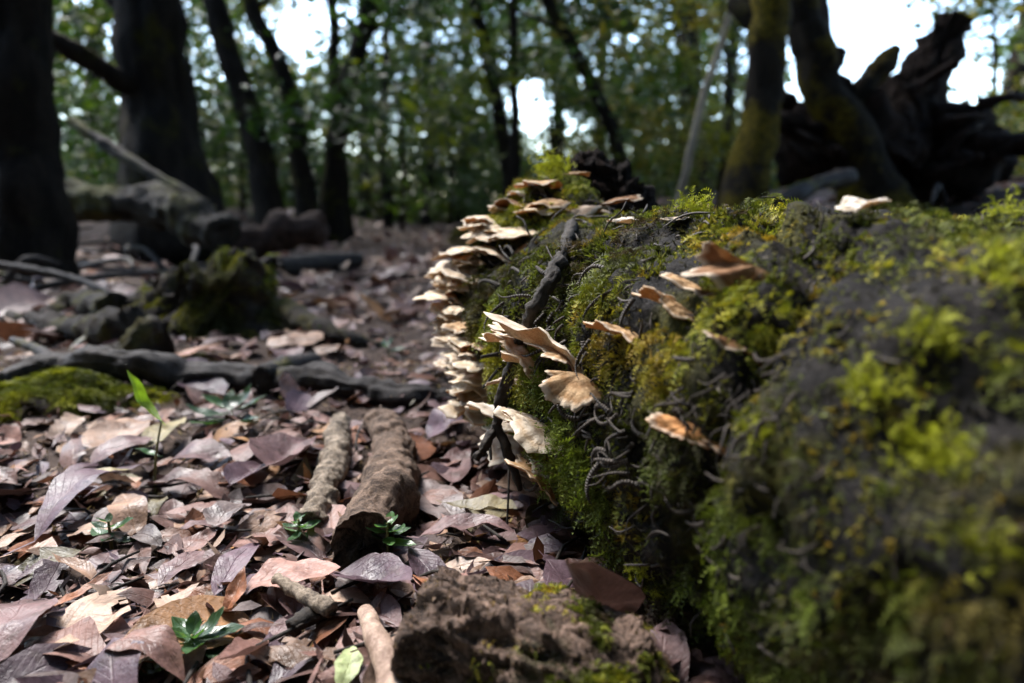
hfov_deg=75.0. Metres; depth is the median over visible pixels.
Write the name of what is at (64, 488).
fallen leaf
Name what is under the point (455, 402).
bracket mushroom
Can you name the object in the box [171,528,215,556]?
fallen leaf
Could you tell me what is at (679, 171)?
sapling
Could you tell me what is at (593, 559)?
fallen leaf
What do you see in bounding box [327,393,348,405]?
fallen leaf
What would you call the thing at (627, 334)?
bracket mushroom
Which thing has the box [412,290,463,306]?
bracket mushroom
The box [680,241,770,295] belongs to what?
bracket mushroom
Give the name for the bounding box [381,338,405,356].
seedling
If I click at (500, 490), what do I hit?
fallen leaf
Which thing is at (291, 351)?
fallen leaf
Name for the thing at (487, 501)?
fallen leaf
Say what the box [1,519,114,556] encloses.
fallen leaf
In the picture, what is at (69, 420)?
fallen leaf
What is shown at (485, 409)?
bracket mushroom
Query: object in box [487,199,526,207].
bracket mushroom
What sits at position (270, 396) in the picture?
fallen leaf
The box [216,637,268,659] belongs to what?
fallen leaf
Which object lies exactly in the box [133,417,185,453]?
fallen leaf
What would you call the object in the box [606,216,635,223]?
bracket mushroom
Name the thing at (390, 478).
rotten branch
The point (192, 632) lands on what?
seedling
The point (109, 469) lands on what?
fallen leaf
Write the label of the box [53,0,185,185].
sapling
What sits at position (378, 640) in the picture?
stick
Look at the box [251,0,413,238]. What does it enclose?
forest tree
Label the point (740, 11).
dead limb
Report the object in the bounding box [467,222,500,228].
bracket mushroom
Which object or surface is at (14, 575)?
fallen leaf
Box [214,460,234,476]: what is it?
fallen leaf
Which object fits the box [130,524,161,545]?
fallen leaf
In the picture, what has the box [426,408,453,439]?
fallen leaf
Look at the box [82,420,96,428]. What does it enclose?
fallen leaf
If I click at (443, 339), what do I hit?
bracket mushroom
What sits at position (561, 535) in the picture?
fallen leaf
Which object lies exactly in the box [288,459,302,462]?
fallen leaf
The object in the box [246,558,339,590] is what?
fallen leaf
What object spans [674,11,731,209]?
forest tree
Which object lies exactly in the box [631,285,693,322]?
bracket mushroom
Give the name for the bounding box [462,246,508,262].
bracket mushroom
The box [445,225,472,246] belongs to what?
moss patch
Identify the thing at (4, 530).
fallen leaf
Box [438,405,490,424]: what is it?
bracket mushroom
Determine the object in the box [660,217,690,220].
bracket mushroom
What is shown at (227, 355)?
fallen leaf
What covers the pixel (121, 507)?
fallen leaf
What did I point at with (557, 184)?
bracket mushroom
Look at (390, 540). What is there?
seedling
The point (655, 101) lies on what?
sapling
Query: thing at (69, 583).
fallen leaf
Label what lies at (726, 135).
sapling
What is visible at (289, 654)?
fallen leaf
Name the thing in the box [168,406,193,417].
fallen leaf
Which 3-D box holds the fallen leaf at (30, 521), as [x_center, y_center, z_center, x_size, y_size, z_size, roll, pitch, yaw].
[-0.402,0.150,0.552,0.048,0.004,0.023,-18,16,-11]
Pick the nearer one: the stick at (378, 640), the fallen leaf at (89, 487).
the stick at (378, 640)
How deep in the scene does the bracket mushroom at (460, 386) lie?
0.66 m
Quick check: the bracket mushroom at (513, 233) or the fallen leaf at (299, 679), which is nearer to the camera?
the fallen leaf at (299, 679)
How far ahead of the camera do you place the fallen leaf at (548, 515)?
0.54 m
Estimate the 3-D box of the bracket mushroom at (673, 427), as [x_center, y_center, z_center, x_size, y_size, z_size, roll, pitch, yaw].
[0.082,0.044,0.318,0.040,0.014,0.013,5,12,26]
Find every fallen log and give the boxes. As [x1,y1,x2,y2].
[65,116,241,251]
[429,144,1023,682]
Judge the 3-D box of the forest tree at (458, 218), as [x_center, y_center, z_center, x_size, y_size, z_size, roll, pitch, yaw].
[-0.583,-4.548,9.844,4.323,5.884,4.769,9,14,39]
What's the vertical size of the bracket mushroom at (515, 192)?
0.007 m
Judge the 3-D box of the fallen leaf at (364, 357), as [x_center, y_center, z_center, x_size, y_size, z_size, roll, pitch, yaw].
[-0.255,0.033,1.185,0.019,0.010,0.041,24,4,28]
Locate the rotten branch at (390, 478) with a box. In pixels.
[330,408,420,571]
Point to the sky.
(865, 28)
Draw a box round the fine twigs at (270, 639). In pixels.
[0,285,587,682]
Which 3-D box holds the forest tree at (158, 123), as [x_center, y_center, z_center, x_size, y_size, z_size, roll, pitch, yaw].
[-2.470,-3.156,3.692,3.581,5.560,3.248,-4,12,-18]
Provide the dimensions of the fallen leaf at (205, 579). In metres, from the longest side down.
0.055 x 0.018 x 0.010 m
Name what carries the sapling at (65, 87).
on the forest floor
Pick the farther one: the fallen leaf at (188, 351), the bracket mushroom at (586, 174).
the fallen leaf at (188, 351)
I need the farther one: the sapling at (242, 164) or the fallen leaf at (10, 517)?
the sapling at (242, 164)
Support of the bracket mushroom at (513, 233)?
on the fallen log at (847, 506)
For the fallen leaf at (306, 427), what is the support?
on the forest floor
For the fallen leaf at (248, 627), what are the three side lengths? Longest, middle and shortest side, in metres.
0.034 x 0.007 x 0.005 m
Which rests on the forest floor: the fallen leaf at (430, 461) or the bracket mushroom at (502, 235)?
the fallen leaf at (430, 461)
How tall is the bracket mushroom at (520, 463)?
0.029 m
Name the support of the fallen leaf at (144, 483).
on the forest floor
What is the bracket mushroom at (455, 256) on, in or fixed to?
attached to the fallen log at (847, 506)
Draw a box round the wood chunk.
[389,566,677,682]
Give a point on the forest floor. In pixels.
(378, 322)
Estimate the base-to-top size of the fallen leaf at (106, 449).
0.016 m
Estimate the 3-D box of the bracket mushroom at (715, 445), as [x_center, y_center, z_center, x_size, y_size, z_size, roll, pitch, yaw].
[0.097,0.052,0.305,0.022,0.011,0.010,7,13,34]
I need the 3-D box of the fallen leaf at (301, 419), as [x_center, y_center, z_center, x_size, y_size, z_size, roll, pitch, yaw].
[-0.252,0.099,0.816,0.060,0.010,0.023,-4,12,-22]
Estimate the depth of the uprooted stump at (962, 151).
2.89 m
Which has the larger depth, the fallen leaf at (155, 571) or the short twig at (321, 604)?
the fallen leaf at (155, 571)
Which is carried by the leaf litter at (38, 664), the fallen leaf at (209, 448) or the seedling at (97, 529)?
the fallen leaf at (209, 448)
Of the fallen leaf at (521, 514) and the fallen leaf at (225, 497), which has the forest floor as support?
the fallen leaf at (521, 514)
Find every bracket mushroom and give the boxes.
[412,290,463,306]
[424,260,479,284]
[428,306,462,315]
[429,302,452,313]
[430,252,461,260]
[430,334,459,348]
[431,275,452,286]
[431,320,451,332]
[432,281,471,291]
[432,327,462,340]
[433,359,456,369]
[435,314,463,321]
[435,335,460,342]
[436,285,468,294]
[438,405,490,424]
[439,246,479,256]
[440,299,462,306]
[440,349,466,359]
[441,306,463,314]
[441,319,471,333]
[443,278,464,284]
[445,369,489,388]
[446,266,477,274]
[446,336,471,347]
[446,390,492,407]
[447,399,490,412]
[448,343,477,358]
[448,355,467,364]
[449,377,490,397]
[451,258,478,266]
[452,254,477,263]
[452,355,490,372]
[453,258,485,265]
[454,382,479,392]
[457,226,488,232]
[458,369,485,374]
[461,215,495,223]
[461,231,491,238]
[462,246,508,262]
[463,220,485,225]
[464,417,491,430]
[465,401,516,432]
[466,233,498,243]
[466,342,485,350]
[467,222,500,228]
[468,226,490,232]
[471,246,497,254]
[478,434,529,475]
[479,329,533,356]
[482,424,511,434]
[484,226,537,238]
[484,312,574,371]
[485,377,520,385]
[486,231,508,240]
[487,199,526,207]
[488,322,540,353]
[489,205,507,213]
[493,406,543,423]
[500,345,548,382]
[501,407,568,455]
[504,454,557,505]
[507,191,524,196]
[512,243,527,258]
[513,180,562,188]
[513,207,555,215]
[520,472,555,496]
[521,198,571,209]
[523,342,582,373]
[527,454,558,478]
[538,370,604,412]
[557,205,611,215]
[562,172,589,176]
[583,320,643,351]
[598,195,642,209]
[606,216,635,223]
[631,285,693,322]
[645,412,721,454]
[659,272,700,291]
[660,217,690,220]
[663,293,675,300]
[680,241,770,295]
[694,289,730,302]
[702,439,726,455]
[703,331,762,365]
[835,196,890,211]
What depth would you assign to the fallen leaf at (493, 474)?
0.68 m
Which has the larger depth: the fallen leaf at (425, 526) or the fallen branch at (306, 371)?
the fallen branch at (306, 371)
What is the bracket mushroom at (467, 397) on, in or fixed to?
on the fallen log at (847, 506)
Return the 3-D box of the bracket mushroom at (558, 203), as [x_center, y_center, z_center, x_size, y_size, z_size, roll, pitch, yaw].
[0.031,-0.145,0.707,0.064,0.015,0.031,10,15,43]
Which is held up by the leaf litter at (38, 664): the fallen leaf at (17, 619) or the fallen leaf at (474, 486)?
the fallen leaf at (17, 619)
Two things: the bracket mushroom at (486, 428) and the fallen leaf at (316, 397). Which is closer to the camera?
the bracket mushroom at (486, 428)
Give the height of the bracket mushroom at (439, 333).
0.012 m
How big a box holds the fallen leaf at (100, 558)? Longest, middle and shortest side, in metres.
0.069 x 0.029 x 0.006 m
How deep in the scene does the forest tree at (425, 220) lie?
8.57 m
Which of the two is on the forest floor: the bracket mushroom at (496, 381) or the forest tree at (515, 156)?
the forest tree at (515, 156)
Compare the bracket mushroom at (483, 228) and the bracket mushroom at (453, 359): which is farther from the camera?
the bracket mushroom at (483, 228)
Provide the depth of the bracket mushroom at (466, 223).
0.74 m
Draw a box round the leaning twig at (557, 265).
[472,218,578,490]
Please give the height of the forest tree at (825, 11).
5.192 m
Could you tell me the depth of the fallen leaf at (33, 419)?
0.84 m
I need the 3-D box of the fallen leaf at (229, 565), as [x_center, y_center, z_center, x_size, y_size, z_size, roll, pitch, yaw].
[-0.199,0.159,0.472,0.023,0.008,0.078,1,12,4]
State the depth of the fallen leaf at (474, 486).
0.65 m
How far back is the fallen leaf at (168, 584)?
0.47 m
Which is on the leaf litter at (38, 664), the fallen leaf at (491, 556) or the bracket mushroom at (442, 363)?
the fallen leaf at (491, 556)
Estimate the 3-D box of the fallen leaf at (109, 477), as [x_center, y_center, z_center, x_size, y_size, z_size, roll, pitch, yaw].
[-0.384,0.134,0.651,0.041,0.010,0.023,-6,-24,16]
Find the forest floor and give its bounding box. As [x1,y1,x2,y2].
[0,182,1023,682]
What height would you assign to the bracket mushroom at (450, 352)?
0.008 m
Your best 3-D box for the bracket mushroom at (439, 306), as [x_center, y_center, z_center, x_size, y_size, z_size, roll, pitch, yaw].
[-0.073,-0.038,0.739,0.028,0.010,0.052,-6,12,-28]
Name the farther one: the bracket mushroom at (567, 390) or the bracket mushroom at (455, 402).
the bracket mushroom at (455, 402)
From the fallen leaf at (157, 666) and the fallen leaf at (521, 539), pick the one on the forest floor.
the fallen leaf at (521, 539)
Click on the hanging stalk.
(508, 495)
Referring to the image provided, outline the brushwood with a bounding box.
[0,176,1023,291]
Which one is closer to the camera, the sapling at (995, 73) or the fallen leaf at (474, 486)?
the fallen leaf at (474, 486)
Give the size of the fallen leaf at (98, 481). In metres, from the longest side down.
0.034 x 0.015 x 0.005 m
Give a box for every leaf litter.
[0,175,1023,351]
[0,278,747,682]
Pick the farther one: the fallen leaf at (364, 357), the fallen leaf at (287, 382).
the fallen leaf at (364, 357)
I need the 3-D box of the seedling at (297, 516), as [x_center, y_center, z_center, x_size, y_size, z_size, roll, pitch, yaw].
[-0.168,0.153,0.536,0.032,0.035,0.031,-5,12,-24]
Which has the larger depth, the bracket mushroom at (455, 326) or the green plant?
the green plant
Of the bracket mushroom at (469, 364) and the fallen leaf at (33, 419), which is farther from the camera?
the fallen leaf at (33, 419)
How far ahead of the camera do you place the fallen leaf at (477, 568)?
0.46 m
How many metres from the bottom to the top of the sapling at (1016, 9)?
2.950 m
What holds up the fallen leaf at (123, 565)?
on the leaf litter at (38, 664)
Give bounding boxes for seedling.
[90,512,135,549]
[127,370,165,493]
[138,606,244,675]
[282,511,320,540]
[366,511,416,552]
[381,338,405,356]
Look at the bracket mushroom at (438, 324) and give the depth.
0.73 m
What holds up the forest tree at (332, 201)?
on the forest floor
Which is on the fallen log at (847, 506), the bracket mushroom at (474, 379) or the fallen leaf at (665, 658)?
the bracket mushroom at (474, 379)
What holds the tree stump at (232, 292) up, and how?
on the forest floor
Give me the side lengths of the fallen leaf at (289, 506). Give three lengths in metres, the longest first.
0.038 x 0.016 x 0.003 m
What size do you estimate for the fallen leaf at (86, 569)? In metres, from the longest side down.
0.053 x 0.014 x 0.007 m
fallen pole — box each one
[276,251,363,276]
[339,273,425,282]
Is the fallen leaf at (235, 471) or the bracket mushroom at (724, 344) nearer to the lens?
the bracket mushroom at (724, 344)
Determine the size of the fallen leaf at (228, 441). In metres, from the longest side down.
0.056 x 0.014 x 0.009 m
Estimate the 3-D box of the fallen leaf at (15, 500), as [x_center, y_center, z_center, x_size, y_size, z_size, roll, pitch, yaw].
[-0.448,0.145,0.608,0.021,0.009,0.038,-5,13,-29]
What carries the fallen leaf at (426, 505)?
on the leaf litter at (38, 664)
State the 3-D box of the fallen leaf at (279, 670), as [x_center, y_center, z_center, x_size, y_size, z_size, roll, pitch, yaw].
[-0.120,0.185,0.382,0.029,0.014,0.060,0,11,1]
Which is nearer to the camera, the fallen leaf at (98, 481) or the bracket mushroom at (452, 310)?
the fallen leaf at (98, 481)
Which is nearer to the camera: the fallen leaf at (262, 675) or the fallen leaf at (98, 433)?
the fallen leaf at (262, 675)
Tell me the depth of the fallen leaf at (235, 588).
0.44 m
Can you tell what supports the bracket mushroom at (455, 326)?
attached to the fallen log at (847, 506)
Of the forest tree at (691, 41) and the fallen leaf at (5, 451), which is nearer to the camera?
the fallen leaf at (5, 451)
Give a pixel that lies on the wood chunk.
(455, 626)
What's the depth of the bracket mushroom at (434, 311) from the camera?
0.74 m
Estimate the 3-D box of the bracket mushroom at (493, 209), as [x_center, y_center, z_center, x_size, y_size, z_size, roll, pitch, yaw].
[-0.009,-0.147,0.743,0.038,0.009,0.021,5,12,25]
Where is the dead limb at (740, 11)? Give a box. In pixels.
[726,0,752,31]
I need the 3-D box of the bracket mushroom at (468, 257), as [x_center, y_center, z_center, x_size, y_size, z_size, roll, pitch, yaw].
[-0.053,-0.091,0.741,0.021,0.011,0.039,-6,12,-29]
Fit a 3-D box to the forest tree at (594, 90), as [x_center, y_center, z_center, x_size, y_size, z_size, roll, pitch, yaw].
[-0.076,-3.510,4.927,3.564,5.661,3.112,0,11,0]
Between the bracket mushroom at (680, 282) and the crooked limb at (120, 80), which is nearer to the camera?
the bracket mushroom at (680, 282)
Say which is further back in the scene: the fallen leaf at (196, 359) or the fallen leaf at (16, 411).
the fallen leaf at (196, 359)
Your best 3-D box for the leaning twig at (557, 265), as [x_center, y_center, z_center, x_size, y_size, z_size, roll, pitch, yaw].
[0.012,0.005,0.562,0.077,0.213,0.155,2,11,9]
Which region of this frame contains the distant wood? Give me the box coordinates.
[53,0,1023,222]
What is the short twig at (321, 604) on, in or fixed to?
on the leaf litter at (38, 664)
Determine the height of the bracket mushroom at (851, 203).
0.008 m
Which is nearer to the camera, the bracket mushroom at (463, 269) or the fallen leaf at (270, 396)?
the bracket mushroom at (463, 269)
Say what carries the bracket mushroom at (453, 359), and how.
attached to the fallen log at (847, 506)
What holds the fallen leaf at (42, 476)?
on the forest floor
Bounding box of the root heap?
[230,209,329,258]
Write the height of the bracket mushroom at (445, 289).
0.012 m
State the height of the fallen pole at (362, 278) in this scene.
0.032 m
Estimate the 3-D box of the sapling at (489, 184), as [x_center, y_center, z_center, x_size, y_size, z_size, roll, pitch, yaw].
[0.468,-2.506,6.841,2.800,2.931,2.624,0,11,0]
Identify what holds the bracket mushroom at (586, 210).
on the fallen log at (847, 506)
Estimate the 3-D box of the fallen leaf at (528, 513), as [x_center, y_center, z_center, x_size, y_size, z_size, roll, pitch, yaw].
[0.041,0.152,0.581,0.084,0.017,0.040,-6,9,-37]
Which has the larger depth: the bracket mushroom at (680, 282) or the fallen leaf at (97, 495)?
the fallen leaf at (97, 495)
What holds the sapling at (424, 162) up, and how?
on the forest floor
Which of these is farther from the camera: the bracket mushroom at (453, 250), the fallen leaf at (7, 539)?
the bracket mushroom at (453, 250)
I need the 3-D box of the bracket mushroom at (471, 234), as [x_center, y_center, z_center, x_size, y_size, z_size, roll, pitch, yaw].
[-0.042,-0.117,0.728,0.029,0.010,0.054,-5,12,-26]
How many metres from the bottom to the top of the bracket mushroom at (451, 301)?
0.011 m
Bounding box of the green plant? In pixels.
[186,383,264,423]
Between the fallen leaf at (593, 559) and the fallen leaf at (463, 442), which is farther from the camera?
the fallen leaf at (463, 442)
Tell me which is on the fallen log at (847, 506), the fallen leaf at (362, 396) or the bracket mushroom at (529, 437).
the bracket mushroom at (529, 437)
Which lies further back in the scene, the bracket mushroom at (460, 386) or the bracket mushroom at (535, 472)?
the bracket mushroom at (460, 386)
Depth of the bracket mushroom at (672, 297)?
0.36 m
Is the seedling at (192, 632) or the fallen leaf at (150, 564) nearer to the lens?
the seedling at (192, 632)
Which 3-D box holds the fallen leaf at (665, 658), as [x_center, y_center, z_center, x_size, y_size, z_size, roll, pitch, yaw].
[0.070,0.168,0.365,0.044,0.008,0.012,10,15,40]
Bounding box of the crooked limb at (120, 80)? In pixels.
[53,30,134,94]
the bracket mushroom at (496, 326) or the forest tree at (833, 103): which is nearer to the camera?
the bracket mushroom at (496, 326)
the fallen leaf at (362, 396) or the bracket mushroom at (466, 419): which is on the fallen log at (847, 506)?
the bracket mushroom at (466, 419)
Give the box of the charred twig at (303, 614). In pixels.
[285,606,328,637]
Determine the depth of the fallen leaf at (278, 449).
0.69 m
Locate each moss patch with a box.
[0,365,179,422]
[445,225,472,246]
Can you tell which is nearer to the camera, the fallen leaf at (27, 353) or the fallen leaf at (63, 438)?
the fallen leaf at (63, 438)
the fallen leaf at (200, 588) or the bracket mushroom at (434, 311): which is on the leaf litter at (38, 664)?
the fallen leaf at (200, 588)
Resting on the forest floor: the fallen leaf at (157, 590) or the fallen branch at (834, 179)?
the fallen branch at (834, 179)
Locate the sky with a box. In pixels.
[57,0,1020,194]
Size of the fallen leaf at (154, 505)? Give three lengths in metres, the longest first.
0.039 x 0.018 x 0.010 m
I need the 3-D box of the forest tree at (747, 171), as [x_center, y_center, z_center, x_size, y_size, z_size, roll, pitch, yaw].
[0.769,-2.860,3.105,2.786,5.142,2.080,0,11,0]
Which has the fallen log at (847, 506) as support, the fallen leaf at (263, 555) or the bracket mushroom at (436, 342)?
the bracket mushroom at (436, 342)
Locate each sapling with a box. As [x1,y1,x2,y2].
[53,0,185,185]
[53,0,247,208]
[54,0,328,207]
[71,0,350,216]
[279,0,530,230]
[327,0,549,226]
[423,0,695,216]
[491,0,740,209]
[517,0,834,210]
[523,0,742,208]
[902,0,1023,174]
[912,0,1023,175]
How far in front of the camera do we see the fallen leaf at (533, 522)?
0.56 m
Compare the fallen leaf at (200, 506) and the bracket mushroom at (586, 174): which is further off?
the bracket mushroom at (586, 174)
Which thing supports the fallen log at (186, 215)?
on the forest floor
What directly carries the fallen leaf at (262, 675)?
on the leaf litter at (38, 664)
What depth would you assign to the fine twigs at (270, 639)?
0.51 m
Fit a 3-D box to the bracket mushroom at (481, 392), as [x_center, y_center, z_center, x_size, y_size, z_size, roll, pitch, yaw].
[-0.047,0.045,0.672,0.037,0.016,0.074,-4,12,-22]
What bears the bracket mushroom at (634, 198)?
on the fallen log at (847, 506)
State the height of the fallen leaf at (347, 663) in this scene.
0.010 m
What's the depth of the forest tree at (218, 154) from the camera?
7.43 m
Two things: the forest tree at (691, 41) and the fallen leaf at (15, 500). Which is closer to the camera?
the fallen leaf at (15, 500)
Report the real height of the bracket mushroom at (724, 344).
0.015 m
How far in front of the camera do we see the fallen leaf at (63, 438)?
0.76 m
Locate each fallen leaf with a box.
[0,425,21,444]
[0,449,21,461]
[0,456,16,463]
[0,514,67,539]
[0,524,11,535]
[0,524,34,546]
[0,556,51,584]
[0,581,29,590]
[0,598,57,660]
[1,515,37,530]
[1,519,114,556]
[1,565,15,572]
[2,414,59,426]
[3,349,49,358]
[4,461,151,554]
[4,555,30,588]
[5,493,32,510]
[7,534,66,552]
[8,408,24,416]
[11,559,69,602]
[18,471,61,483]
[24,616,105,664]
[25,482,112,506]
[28,505,41,513]
[37,571,111,619]
[40,591,84,609]
[45,412,89,443]
[45,431,67,441]
[52,553,96,579]
[54,580,199,632]
[55,579,82,599]
[79,550,124,584]
[81,417,153,450]
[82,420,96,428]
[83,435,152,465]
[83,485,98,489]
[90,490,106,498]
[93,479,103,483]
[95,467,132,476]
[100,473,141,482]
[104,339,118,343]
[105,625,184,680]
[107,493,147,535]
[112,557,152,575]
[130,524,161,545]
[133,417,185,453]
[134,556,169,578]
[137,474,166,490]
[145,588,166,591]
[147,467,230,497]
[147,494,171,519]
[148,562,177,580]
[151,550,204,589]
[151,658,169,681]
[157,438,231,466]
[158,582,178,588]
[161,465,202,499]
[165,501,216,513]
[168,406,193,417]
[169,574,211,592]
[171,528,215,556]
[175,343,220,355]
[175,583,216,596]
[177,377,228,393]
[181,352,217,362]
[186,357,211,361]
[199,393,222,399]
[203,501,251,526]
[211,543,260,594]
[214,438,236,444]
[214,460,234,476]
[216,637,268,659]
[217,353,242,358]
[222,494,241,503]
[223,412,253,422]
[223,461,265,484]
[223,566,246,608]
[224,524,253,539]
[228,621,282,637]
[232,506,293,547]
[238,618,250,639]
[242,483,287,503]
[243,662,271,682]
[244,637,336,672]
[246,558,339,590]
[247,557,263,563]
[249,432,315,468]
[249,607,282,622]
[252,548,274,561]
[264,392,275,403]
[267,331,323,347]
[267,496,295,510]
[269,638,316,682]
[270,346,302,356]
[272,545,296,555]
[277,500,295,523]
[279,371,301,397]
[280,423,317,432]
[281,416,318,425]
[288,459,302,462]
[295,433,319,453]
[295,640,321,682]
[303,413,330,422]
[306,387,337,406]
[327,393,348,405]
[332,552,411,582]
[334,646,362,682]
[355,389,368,401]
[356,351,362,357]
[360,355,373,362]
[406,412,430,418]
[407,513,514,537]
[416,519,438,535]
[417,457,449,464]
[418,479,464,518]
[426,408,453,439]
[427,399,447,407]
[429,462,478,481]
[436,494,516,509]
[437,441,470,485]
[456,440,471,445]
[457,484,471,498]
[458,551,538,564]
[469,563,484,572]
[470,443,478,449]
[470,474,488,490]
[476,468,502,487]
[488,462,506,470]
[490,491,516,497]
[494,535,528,548]
[498,488,512,498]
[508,506,525,526]
[521,519,540,530]
[525,504,556,527]
[545,511,570,530]
[547,524,592,543]
[565,558,644,613]
[571,556,666,602]
[654,646,673,671]
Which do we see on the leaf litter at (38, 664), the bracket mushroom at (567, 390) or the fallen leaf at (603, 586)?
the fallen leaf at (603, 586)
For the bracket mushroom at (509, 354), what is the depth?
0.48 m
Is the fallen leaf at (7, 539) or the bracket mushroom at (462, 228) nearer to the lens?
the fallen leaf at (7, 539)
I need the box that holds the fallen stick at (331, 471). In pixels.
[295,412,352,523]
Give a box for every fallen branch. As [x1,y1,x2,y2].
[0,336,456,407]
[743,168,857,208]
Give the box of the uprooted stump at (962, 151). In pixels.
[773,9,1023,209]
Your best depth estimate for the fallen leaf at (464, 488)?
0.64 m
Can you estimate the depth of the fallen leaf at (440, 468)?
0.67 m
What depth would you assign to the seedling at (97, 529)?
0.53 m
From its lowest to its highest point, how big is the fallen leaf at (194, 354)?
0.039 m
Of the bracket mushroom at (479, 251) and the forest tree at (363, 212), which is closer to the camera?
the bracket mushroom at (479, 251)
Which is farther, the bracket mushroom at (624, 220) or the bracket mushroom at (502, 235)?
the bracket mushroom at (502, 235)
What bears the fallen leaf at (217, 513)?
on the leaf litter at (38, 664)
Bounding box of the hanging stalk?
[506,468,509,530]
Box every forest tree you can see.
[0,0,80,281]
[53,0,423,225]
[54,0,228,264]
[55,5,275,184]
[57,0,330,245]
[203,0,518,227]
[205,0,502,218]
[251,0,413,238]
[276,0,591,186]
[280,0,508,226]
[283,0,675,195]
[300,0,593,222]
[318,0,556,244]
[351,0,709,175]
[433,0,710,213]
[436,0,746,176]
[563,0,789,202]
[568,0,794,190]
[668,0,832,179]
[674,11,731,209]
[718,0,792,208]
[788,0,930,217]
[918,0,1023,183]
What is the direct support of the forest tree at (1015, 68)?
on the forest floor
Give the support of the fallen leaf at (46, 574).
on the leaf litter at (38, 664)
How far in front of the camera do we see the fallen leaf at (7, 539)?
0.54 m
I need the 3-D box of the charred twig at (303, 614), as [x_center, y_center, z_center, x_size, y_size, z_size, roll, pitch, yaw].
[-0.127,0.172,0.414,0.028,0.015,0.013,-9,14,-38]
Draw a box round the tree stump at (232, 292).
[0,246,380,352]
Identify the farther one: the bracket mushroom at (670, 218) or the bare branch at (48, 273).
the bare branch at (48, 273)
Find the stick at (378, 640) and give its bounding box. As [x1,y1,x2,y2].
[357,604,406,682]
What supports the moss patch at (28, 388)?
on the forest floor
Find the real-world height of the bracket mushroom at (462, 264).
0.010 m
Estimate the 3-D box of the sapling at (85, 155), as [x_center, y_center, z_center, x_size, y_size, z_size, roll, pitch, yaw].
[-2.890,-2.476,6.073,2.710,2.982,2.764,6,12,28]
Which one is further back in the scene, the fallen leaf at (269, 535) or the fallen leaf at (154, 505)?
the fallen leaf at (154, 505)
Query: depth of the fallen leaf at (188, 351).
1.14 m
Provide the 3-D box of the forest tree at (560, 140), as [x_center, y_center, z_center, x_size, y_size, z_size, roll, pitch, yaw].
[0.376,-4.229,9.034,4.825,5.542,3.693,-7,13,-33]
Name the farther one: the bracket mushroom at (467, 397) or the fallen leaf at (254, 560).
the bracket mushroom at (467, 397)
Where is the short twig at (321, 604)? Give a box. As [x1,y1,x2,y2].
[271,572,337,617]
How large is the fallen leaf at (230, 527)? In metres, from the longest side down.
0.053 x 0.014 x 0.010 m
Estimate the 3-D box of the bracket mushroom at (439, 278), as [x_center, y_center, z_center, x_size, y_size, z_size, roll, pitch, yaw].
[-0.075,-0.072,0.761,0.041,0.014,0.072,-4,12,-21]
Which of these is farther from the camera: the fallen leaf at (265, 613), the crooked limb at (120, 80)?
the crooked limb at (120, 80)
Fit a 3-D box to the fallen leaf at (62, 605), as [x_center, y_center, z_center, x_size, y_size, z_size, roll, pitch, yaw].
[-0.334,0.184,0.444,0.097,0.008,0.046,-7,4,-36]
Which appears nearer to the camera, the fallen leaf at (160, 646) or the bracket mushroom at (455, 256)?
the fallen leaf at (160, 646)
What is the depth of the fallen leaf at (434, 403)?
0.83 m
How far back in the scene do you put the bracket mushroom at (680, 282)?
0.35 m
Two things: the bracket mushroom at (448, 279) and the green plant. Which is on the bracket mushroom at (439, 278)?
the bracket mushroom at (448, 279)
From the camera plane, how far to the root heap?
3.57 m
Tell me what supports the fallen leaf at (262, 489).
on the leaf litter at (38, 664)
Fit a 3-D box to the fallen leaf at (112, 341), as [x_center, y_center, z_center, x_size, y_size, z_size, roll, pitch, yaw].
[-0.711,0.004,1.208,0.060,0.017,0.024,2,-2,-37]
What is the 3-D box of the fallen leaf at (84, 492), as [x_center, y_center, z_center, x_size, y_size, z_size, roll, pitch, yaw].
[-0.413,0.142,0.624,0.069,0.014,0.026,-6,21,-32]
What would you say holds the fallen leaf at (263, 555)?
on the forest floor
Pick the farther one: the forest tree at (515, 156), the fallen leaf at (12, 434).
the forest tree at (515, 156)
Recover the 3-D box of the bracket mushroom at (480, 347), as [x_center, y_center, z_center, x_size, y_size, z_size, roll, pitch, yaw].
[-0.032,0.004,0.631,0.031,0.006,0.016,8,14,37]
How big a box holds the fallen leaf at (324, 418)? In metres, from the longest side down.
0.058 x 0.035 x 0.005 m
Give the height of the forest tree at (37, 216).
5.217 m
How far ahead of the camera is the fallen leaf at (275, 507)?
0.59 m
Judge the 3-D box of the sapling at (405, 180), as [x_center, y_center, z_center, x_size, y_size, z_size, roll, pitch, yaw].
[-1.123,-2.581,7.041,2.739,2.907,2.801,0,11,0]
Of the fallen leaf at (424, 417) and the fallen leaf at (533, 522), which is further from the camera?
the fallen leaf at (424, 417)
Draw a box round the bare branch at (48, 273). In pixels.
[0,261,113,292]
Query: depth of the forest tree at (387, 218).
7.97 m

